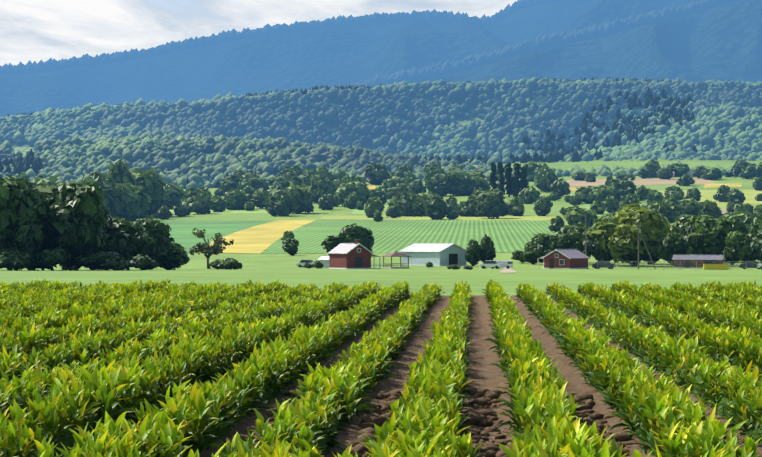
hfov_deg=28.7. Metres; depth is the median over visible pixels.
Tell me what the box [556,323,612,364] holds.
crop
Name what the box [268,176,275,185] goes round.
tree
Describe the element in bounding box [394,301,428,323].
crop
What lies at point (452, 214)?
tree
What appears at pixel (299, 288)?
crop
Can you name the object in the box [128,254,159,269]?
bush
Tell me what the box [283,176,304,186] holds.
tree
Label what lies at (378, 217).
tree
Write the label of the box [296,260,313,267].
white car
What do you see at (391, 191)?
tree
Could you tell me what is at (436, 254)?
pale barn
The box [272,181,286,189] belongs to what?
tree
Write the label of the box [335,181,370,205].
tree
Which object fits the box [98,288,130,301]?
crop
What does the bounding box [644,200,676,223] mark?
tree
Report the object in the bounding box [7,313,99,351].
crop
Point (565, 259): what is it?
red house
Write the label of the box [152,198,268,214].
pasture
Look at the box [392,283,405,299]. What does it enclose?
crop
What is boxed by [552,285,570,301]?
crop
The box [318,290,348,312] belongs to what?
crop
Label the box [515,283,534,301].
crop
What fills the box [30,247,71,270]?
bush
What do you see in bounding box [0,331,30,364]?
crop
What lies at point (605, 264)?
dark car
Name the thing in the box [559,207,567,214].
tree
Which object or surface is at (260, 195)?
tree
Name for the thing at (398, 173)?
tree
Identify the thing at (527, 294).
crop
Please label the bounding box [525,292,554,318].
crop
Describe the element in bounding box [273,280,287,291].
crop
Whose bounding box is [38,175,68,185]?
tree
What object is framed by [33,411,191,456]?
crop
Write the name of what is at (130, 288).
crop
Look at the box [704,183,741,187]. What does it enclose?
yellow field
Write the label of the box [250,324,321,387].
crop
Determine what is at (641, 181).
ploughed field
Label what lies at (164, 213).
tree
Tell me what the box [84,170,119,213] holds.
tree
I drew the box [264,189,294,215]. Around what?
tree
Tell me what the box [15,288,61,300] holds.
crop
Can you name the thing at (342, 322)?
crop
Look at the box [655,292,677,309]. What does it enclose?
crop
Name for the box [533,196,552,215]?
tree
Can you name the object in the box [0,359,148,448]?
crop
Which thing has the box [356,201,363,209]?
tree
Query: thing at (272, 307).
crop
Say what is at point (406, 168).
tree
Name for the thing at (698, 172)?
tree
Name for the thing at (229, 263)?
bush
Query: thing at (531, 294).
crop
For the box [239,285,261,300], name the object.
crop
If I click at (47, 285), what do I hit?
crop
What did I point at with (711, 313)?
crop
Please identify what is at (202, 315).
crop
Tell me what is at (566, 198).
tree
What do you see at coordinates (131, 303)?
crop
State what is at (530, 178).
tree
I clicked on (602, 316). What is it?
crop
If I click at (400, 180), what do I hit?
tree
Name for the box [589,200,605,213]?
tree
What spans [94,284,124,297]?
crop
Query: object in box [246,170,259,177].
tree
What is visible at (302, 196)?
tree
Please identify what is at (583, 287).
crop
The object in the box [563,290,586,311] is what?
crop
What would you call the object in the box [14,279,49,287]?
crop
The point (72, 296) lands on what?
crop
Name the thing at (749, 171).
tree
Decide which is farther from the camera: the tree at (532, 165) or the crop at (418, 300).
the tree at (532, 165)
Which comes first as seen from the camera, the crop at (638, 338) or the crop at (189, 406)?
the crop at (189, 406)
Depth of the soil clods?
12.74 m
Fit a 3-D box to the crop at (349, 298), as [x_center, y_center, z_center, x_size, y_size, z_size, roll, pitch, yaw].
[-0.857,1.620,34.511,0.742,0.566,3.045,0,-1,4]
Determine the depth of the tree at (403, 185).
1172.63 m
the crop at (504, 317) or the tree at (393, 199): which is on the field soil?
the crop at (504, 317)
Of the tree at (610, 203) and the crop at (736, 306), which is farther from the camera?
the tree at (610, 203)
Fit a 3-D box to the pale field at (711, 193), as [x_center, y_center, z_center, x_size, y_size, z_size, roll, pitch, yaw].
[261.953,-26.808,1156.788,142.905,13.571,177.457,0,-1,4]
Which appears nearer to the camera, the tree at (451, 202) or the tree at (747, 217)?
the tree at (747, 217)
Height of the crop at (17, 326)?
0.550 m
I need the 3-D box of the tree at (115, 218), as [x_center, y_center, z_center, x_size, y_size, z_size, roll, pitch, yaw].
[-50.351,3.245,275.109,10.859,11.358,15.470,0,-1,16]
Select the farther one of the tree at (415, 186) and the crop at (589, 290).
the tree at (415, 186)
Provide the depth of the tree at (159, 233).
255.81 m
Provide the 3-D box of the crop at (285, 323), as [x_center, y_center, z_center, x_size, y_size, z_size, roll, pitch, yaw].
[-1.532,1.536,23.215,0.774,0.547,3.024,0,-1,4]
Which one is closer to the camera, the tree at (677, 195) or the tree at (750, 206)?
the tree at (750, 206)
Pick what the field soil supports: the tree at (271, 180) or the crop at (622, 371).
the crop at (622, 371)
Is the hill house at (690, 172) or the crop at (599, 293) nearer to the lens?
the crop at (599, 293)
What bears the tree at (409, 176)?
on the ground
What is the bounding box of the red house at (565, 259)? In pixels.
[537,249,590,268]
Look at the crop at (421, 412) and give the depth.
10.56 m
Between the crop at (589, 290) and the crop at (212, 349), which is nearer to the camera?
the crop at (212, 349)
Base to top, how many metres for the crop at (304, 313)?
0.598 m
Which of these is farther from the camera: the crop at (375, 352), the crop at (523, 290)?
the crop at (523, 290)
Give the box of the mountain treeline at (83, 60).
[0,0,569,74]
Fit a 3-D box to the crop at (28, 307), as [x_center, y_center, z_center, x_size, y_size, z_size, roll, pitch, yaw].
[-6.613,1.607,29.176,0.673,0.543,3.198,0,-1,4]
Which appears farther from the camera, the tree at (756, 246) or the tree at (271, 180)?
the tree at (271, 180)
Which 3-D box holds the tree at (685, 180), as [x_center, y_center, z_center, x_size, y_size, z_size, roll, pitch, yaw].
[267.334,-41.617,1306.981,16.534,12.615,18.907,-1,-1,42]
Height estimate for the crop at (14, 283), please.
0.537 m
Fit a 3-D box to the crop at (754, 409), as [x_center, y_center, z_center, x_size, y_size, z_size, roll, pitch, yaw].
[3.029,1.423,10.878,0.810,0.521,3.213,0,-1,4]
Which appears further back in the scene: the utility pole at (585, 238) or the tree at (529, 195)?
the tree at (529, 195)
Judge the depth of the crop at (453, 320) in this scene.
23.00 m
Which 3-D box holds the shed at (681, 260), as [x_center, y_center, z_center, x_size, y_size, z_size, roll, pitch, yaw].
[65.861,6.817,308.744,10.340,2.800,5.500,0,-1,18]
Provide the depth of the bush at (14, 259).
219.32 m
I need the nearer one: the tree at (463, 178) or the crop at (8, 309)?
the crop at (8, 309)
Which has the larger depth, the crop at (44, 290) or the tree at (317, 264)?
the tree at (317, 264)
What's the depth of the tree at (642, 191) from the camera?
1048.74 m
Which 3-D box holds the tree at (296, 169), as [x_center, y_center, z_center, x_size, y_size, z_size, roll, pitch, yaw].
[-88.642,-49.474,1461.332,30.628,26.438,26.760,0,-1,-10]
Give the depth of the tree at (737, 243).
317.17 m
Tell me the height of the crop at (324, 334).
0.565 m
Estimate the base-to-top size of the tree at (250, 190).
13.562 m
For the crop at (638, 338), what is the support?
on the field soil
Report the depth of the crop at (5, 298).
32.55 m
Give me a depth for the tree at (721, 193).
1029.81 m
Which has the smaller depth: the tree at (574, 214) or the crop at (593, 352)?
the crop at (593, 352)
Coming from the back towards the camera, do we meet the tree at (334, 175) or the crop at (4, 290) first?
the tree at (334, 175)
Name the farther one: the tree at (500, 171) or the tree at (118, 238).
the tree at (500, 171)
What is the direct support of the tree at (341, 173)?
on the ground
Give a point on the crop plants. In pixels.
(657, 450)
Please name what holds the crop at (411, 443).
on the field soil
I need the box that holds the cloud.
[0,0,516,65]
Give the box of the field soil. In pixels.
[121,294,761,456]
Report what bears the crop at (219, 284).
on the field soil
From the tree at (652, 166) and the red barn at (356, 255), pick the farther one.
the tree at (652, 166)
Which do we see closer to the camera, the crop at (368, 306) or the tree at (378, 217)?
the crop at (368, 306)
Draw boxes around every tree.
[0,175,48,270]
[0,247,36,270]
[4,171,36,184]
[9,182,58,269]
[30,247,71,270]
[33,175,44,183]
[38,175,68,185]
[43,181,109,269]
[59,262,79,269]
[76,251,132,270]
[77,175,120,217]
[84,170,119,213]
[89,209,138,269]
[98,216,133,269]
[106,158,136,185]
[114,182,151,220]
[116,221,155,269]
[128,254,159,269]
[130,168,167,215]
[136,217,174,269]
[153,205,171,219]
[158,242,189,269]
[161,194,174,209]
[163,182,185,203]
[173,202,190,216]
[181,187,212,204]
[185,190,212,213]
[189,228,233,268]
[209,195,226,211]
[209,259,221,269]
[214,188,224,196]
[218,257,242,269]
[219,175,242,193]
[224,189,250,209]
[227,172,259,179]
[233,168,244,175]
[234,177,269,190]
[240,186,254,198]
[243,202,254,210]
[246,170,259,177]
[251,188,269,208]
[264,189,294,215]
[267,184,281,191]
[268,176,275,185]
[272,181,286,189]
[273,172,297,183]
[276,165,303,176]
[281,231,293,243]
[282,238,298,255]
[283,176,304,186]
[285,184,315,213]
[298,175,308,185]
[302,165,331,185]
[304,263,311,267]
[309,174,339,202]
[313,260,323,268]
[318,193,335,209]
[321,223,374,257]
[329,171,341,182]
[333,179,341,184]
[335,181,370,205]
[338,170,347,178]
[339,175,349,186]
[343,193,357,208]
[350,173,365,183]
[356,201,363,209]
[364,162,389,184]
[364,197,381,217]
[366,189,387,203]
[373,210,382,221]
[382,178,397,193]
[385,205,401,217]
[386,186,405,199]
[387,191,415,205]
[389,170,404,178]
[393,193,412,215]
[394,176,404,183]
[396,183,407,191]
[399,163,413,173]
[403,172,416,185]
[407,179,425,193]
[408,194,425,215]
[418,191,443,198]
[423,162,443,175]
[423,166,445,189]
[423,193,447,219]
[425,173,457,195]
[426,262,432,266]
[445,196,456,214]
[446,210,458,218]
[447,169,464,174]
[447,265,460,269]
[448,164,462,170]
[449,171,472,195]
[454,201,468,215]
[460,195,484,216]
[464,175,490,193]
[464,265,472,269]
[465,239,480,265]
[468,169,490,187]
[473,187,484,215]
[473,187,510,218]
[479,234,495,262]
[489,162,496,190]
[496,162,505,194]
[504,162,512,196]
[507,196,524,215]
[510,163,523,196]
[511,250,526,262]
[518,185,540,203]
[520,161,548,175]
[520,165,528,190]
[522,245,543,263]
[524,233,548,261]
[526,175,533,181]
[533,167,557,191]
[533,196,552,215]
[534,233,577,257]
[548,191,561,200]
[548,216,564,231]
[550,178,570,195]
[558,222,584,233]
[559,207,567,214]
[563,205,597,226]
[564,195,570,201]
[569,195,580,204]
[569,225,592,258]
[571,172,585,179]
[574,185,600,202]
[580,215,618,260]
[585,172,595,181]
[585,187,615,202]
[587,203,669,265]
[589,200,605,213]
[597,184,619,199]
[602,196,619,212]
[605,178,637,201]
[605,210,619,217]
[615,173,624,178]
[619,193,640,207]
[624,173,635,179]
[635,185,649,200]
[638,168,648,178]
[643,239,662,263]
[644,159,660,177]
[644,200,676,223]
[646,191,663,203]
[656,167,672,178]
[657,230,687,264]
[662,196,676,202]
[663,198,685,221]
[664,186,684,196]
[667,163,693,175]
[668,190,682,199]
[670,215,702,235]
[675,214,691,221]
[676,174,694,185]
[680,198,702,215]
[680,222,695,254]
[684,187,701,201]
[686,215,733,258]
[692,165,706,177]
[698,199,708,206]
[700,167,722,179]
[700,201,722,218]
[713,185,729,201]
[723,170,733,176]
[723,211,759,233]
[723,230,761,263]
[723,257,739,264]
[726,188,745,203]
[726,201,734,211]
[729,215,747,233]
[731,159,757,176]
[733,202,752,213]
[739,165,756,178]
[745,203,753,212]
[747,216,761,262]
[750,226,761,257]
[752,176,761,190]
[753,204,761,215]
[754,193,761,200]
[756,162,761,176]
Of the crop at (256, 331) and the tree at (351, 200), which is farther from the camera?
the tree at (351, 200)
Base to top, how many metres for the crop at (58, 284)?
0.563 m
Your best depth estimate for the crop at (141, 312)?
26.55 m
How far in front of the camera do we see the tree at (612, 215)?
525.06 m
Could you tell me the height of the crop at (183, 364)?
0.602 m
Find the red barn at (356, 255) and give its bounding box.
[327,239,380,268]
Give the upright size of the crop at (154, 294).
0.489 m
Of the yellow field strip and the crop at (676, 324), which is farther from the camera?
the yellow field strip
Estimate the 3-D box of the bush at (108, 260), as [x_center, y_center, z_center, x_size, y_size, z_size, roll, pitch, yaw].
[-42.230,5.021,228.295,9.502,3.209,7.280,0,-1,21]
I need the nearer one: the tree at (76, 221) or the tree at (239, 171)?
the tree at (76, 221)
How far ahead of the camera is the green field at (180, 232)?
698.46 m
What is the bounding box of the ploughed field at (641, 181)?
[566,178,714,186]
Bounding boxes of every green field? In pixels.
[161,220,276,251]
[320,216,562,220]
[698,197,761,206]
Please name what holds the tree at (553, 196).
on the ground
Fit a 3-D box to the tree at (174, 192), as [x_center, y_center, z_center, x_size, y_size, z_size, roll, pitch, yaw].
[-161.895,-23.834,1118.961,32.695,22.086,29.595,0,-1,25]
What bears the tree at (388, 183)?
on the ground
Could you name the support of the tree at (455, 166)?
on the ground
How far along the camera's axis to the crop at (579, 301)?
31.60 m
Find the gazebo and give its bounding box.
[381,250,410,268]
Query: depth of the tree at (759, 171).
1463.90 m
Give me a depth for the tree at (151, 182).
923.28 m
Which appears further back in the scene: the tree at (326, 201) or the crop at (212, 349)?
the tree at (326, 201)
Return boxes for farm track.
[499,267,515,272]
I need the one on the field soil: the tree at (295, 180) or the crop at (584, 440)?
the crop at (584, 440)
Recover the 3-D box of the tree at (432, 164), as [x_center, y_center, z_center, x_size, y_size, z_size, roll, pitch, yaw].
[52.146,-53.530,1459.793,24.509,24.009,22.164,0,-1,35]
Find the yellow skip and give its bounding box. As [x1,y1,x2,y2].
[703,264,727,269]
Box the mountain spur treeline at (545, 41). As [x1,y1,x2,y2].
[336,0,743,87]
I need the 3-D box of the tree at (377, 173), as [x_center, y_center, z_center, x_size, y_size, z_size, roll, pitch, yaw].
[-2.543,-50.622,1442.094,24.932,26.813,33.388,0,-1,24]
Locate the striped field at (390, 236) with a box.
[260,219,554,253]
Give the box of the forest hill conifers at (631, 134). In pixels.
[6,76,755,162]
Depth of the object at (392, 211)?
837.40 m
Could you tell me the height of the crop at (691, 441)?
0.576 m
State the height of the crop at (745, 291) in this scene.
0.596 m
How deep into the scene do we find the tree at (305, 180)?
1266.79 m
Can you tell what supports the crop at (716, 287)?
on the field soil
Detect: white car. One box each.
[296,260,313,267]
[479,260,501,268]
[491,261,512,268]
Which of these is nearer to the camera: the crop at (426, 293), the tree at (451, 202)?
the crop at (426, 293)
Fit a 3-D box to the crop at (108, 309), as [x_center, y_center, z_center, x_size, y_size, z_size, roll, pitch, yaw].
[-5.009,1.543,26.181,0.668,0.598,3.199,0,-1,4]
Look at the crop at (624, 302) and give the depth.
31.38 m
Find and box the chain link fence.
[600,261,755,269]
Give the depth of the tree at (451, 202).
883.98 m
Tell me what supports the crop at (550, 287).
on the field soil
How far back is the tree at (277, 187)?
1032.27 m
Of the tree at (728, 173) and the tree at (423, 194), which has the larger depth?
the tree at (728, 173)
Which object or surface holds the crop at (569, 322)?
on the field soil
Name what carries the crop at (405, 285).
on the field soil
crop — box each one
[0,281,23,286]
[0,282,18,290]
[0,286,22,295]
[0,290,22,299]
[0,296,31,312]
[0,304,28,318]
[0,309,22,331]
[0,314,32,339]
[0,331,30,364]
[0,346,47,381]
[0,349,118,403]
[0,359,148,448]
[0,379,46,416]
[0,417,47,456]
[1,296,22,303]
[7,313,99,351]
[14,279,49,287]
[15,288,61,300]
[15,291,61,310]
[17,296,69,316]
[19,282,56,293]
[19,333,105,379]
[23,287,52,299]
[23,306,73,322]
[26,306,79,330]
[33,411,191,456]
[50,280,82,289]
[51,284,84,292]
[54,286,85,296]
[56,286,96,302]
[61,291,106,307]
[64,301,116,313]
[68,316,154,354]
[69,298,121,321]
[79,306,136,335]
[80,280,107,288]
[84,282,119,293]
[88,335,171,370]
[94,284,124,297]
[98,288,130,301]
[102,295,145,306]
[109,280,137,287]
[110,337,206,410]
[113,293,153,315]
[117,282,149,293]
[119,301,175,325]
[121,374,244,456]
[124,288,159,297]
[138,278,171,290]
[140,289,168,300]
[142,314,192,336]
[147,282,176,293]
[147,318,220,351]
[148,291,186,308]
[159,297,204,317]
[165,284,189,298]
[167,321,250,383]
[171,281,198,288]
[171,285,203,302]
[175,307,220,323]
[184,284,204,291]
[188,290,223,310]
[188,348,291,416]
[188,429,323,456]
[198,282,228,295]
[200,308,242,337]
[204,281,226,288]
[210,299,240,316]
[211,287,241,303]
[219,283,244,292]
[222,302,268,323]
[231,316,281,358]
[232,295,266,308]
[236,279,257,288]
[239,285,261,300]
[248,375,360,454]
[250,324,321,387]
[251,280,278,293]
[252,291,282,303]
[254,300,291,318]
[266,312,301,340]
[269,287,294,300]
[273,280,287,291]
[278,295,304,309]
[282,301,320,328]
[287,283,308,296]
[288,321,342,361]
[292,356,377,418]
[295,288,317,303]
[304,283,316,291]
[306,297,335,320]
[307,288,331,299]
[315,283,340,294]
[316,312,365,344]
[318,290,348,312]
[330,336,398,382]
[333,281,347,290]
[333,418,484,456]
[335,304,369,334]
[336,287,357,310]
[347,284,366,303]
[353,283,375,296]
[356,298,380,322]
[359,291,388,313]
[360,319,408,364]
[363,281,381,292]
[374,287,396,309]
[375,313,412,346]
[380,285,400,303]
[384,307,423,333]
[386,367,471,456]
[392,280,411,296]
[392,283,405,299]
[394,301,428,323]
[399,340,473,421]
[402,295,429,314]
[408,291,432,309]
[416,287,435,306]
[418,331,472,377]
[419,286,440,300]
[422,283,444,296]
[422,320,474,355]
[427,311,474,341]
[437,304,470,334]
[443,292,471,313]
[444,297,474,320]
[446,291,475,308]
[448,283,473,301]
[452,281,471,292]
[481,279,496,295]
[484,281,509,300]
[485,308,531,341]
[486,285,506,303]
[487,320,543,360]
[488,287,510,309]
[488,293,515,315]
[488,297,518,320]
[488,301,518,333]
[488,328,555,379]
[493,376,597,441]
[495,350,582,418]
[496,409,651,456]
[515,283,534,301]
[516,283,531,294]
[522,288,544,303]
[523,445,574,456]
[524,288,545,309]
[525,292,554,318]
[535,301,568,322]
[537,305,573,335]
[545,282,565,299]
[551,315,589,344]
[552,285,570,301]
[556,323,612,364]
[557,288,580,303]
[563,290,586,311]
[568,330,639,390]
[573,295,598,314]
[576,297,612,327]
[577,282,601,295]
[582,282,600,300]
[590,284,618,305]
[590,345,682,421]
[593,307,625,332]
[601,289,628,307]
[602,314,642,347]
[605,378,727,454]
[607,280,629,291]
[613,293,645,313]
[614,280,642,296]
[617,324,673,362]
[623,295,654,325]
[629,285,652,300]
[640,334,711,387]
[641,282,663,291]
[641,302,682,330]
[642,288,660,305]
[650,285,667,295]
[650,403,761,456]
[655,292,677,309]
[661,306,706,340]
[664,286,683,299]
[670,281,686,292]
[673,295,697,319]
[679,355,761,423]
[680,291,702,304]
[684,283,708,297]
[690,322,752,361]
[692,298,734,328]
[696,293,735,309]
[700,281,728,292]
[701,287,725,300]
[714,325,761,380]
[715,288,746,305]
[718,383,761,445]
[719,282,743,293]
[719,306,761,337]
[722,299,760,317]
[734,281,758,289]
[734,284,760,297]
[740,292,761,311]
[744,305,761,319]
[751,320,761,346]
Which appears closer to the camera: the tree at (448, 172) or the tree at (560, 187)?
the tree at (560, 187)
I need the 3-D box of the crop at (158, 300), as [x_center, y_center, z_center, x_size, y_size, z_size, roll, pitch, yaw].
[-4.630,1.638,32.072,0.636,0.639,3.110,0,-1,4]
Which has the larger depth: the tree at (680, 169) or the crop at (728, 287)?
the tree at (680, 169)
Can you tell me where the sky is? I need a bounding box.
[148,0,197,12]
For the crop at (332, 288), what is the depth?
40.01 m
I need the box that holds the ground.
[0,157,761,295]
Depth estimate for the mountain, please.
7956.57 m
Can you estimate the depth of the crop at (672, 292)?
37.17 m
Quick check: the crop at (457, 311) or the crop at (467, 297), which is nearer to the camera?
the crop at (457, 311)
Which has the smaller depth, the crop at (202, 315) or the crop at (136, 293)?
the crop at (202, 315)
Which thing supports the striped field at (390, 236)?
on the ground
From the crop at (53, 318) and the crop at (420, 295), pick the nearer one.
the crop at (53, 318)
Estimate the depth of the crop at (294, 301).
32.28 m
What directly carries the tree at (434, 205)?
on the ground
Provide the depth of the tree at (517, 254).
358.19 m
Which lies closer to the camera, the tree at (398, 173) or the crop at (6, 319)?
the crop at (6, 319)
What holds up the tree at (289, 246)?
on the ground
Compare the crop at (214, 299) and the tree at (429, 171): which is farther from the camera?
the tree at (429, 171)
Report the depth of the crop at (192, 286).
39.65 m
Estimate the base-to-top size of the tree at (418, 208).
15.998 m
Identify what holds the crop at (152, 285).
on the field soil
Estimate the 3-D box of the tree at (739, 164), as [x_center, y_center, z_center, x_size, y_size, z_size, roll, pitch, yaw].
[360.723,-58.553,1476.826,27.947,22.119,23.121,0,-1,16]
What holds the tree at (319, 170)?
on the ground
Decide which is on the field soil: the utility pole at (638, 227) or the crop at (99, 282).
the crop at (99, 282)
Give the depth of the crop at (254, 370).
14.17 m
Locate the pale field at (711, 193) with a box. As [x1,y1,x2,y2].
[658,190,761,197]
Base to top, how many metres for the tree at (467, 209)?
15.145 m
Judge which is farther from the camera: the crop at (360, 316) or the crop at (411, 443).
the crop at (360, 316)
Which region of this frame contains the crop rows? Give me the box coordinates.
[0,288,761,456]
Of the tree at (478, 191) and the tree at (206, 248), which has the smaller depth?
the tree at (206, 248)
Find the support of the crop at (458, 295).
on the field soil
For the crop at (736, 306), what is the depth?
28.41 m
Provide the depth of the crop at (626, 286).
40.27 m
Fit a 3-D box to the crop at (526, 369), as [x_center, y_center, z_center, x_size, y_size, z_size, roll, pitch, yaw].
[1.444,1.447,14.059,0.778,0.543,3.213,0,-1,4]
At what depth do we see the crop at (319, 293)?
36.87 m
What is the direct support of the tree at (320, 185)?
on the ground
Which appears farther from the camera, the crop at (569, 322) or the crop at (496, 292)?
the crop at (496, 292)
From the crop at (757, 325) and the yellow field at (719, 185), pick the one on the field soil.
the crop at (757, 325)
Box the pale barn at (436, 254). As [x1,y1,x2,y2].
[399,243,465,265]
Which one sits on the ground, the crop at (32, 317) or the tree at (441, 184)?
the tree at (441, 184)
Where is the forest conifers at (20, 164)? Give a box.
[0,149,587,188]
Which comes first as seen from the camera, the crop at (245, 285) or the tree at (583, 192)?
the crop at (245, 285)
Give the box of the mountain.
[0,0,697,117]
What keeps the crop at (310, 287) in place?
on the field soil
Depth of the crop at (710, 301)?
31.88 m
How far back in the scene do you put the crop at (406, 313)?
25.32 m
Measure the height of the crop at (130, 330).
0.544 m
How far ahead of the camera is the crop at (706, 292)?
37.50 m
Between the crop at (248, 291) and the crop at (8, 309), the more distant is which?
the crop at (248, 291)
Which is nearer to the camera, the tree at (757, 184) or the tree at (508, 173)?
the tree at (508, 173)
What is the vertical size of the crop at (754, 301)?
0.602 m
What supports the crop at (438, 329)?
on the field soil
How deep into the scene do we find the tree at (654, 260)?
347.51 m
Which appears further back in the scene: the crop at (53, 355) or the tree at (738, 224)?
the tree at (738, 224)
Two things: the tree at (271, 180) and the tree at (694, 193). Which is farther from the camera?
the tree at (271, 180)
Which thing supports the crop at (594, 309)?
on the field soil
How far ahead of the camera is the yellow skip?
283.88 m
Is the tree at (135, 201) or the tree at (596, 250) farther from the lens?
the tree at (135, 201)
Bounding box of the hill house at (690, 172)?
[677,168,692,175]
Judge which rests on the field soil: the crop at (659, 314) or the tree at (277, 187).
the crop at (659, 314)
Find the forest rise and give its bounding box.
[0,133,757,188]
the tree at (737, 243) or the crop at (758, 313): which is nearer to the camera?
the crop at (758, 313)
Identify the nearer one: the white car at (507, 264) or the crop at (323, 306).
the crop at (323, 306)
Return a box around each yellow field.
[197,219,317,253]
[367,185,375,189]
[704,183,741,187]
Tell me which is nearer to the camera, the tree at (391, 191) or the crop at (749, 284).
the crop at (749, 284)
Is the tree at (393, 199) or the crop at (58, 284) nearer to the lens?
the crop at (58, 284)
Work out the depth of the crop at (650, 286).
43.00 m
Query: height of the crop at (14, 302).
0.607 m
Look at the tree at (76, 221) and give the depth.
228.64 m
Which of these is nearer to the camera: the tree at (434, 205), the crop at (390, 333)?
the crop at (390, 333)
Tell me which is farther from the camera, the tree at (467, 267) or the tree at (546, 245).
the tree at (546, 245)
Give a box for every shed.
[317,256,328,267]
[672,255,724,267]
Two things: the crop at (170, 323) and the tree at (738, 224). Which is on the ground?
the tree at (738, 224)
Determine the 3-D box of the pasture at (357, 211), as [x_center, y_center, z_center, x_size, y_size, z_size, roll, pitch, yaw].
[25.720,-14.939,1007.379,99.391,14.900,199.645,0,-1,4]
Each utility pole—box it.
[585,217,586,254]
[632,221,655,268]
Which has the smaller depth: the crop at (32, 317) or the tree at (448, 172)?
the crop at (32, 317)
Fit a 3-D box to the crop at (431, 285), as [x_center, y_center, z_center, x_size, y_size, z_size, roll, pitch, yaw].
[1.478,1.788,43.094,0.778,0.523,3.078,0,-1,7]
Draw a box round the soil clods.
[136,388,757,456]
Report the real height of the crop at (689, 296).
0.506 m
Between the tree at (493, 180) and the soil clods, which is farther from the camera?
the tree at (493, 180)
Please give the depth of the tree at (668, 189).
1065.26 m
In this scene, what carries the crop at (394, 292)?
on the field soil
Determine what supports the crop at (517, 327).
on the field soil
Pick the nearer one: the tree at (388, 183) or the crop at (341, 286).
the crop at (341, 286)
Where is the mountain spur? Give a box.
[408,0,761,83]
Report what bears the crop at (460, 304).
on the field soil
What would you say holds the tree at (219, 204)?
on the ground
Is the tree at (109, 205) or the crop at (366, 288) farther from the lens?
the tree at (109, 205)
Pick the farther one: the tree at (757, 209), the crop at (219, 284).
the tree at (757, 209)
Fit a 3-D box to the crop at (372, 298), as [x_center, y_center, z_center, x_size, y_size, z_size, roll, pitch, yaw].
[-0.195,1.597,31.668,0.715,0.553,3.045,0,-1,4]
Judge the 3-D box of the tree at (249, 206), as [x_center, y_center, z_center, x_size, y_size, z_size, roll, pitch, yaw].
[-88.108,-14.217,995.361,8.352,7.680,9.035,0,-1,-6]
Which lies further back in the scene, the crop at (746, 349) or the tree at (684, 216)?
the tree at (684, 216)
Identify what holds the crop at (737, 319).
on the field soil
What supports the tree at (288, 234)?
on the ground
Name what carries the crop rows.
on the field soil
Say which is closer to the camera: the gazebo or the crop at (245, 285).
the crop at (245, 285)
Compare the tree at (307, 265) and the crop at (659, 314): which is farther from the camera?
the tree at (307, 265)
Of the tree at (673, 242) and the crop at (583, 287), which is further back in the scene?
the tree at (673, 242)
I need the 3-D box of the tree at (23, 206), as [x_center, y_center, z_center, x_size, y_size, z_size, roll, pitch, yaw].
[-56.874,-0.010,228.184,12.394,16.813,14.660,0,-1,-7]
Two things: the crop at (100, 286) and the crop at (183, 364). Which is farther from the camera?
the crop at (100, 286)
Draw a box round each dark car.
[592,261,615,268]
[740,261,759,268]
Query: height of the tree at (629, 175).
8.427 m
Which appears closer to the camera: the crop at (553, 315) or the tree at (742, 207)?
the crop at (553, 315)
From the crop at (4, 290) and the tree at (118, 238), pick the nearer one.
the crop at (4, 290)
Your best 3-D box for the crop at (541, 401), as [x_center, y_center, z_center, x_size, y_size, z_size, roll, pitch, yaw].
[1.216,1.399,10.989,0.754,0.568,3.213,0,-1,4]
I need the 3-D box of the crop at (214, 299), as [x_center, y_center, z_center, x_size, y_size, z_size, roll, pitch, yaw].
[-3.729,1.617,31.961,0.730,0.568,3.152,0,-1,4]
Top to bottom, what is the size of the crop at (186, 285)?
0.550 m
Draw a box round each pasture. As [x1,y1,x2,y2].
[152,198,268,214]
[352,200,466,213]
[569,190,755,226]
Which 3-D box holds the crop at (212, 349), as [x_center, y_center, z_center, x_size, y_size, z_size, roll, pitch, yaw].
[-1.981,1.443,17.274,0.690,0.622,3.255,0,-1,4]
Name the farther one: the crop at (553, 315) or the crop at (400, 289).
the crop at (400, 289)
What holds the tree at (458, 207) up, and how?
on the ground
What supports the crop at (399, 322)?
on the field soil
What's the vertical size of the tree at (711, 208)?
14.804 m
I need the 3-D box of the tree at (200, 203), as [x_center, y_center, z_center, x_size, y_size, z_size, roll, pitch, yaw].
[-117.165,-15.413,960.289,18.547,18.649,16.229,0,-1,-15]
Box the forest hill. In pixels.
[0,77,761,164]
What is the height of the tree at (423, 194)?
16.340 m
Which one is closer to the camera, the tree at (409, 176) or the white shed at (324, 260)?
the white shed at (324, 260)
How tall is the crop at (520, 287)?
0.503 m
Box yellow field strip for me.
[569,187,579,190]
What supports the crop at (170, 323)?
on the field soil
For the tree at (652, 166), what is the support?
on the ground
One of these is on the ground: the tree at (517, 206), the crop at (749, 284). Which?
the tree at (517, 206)
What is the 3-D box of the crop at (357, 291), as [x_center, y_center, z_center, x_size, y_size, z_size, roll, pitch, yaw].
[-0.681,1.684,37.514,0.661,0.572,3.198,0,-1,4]
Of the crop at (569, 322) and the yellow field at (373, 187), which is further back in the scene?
the yellow field at (373, 187)
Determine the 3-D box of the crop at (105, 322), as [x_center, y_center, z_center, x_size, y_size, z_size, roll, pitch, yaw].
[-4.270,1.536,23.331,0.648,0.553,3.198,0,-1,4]
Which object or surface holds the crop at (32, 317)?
on the field soil
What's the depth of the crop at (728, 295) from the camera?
34.40 m
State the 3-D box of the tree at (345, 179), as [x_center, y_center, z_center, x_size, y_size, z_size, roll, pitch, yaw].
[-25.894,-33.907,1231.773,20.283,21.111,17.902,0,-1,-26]

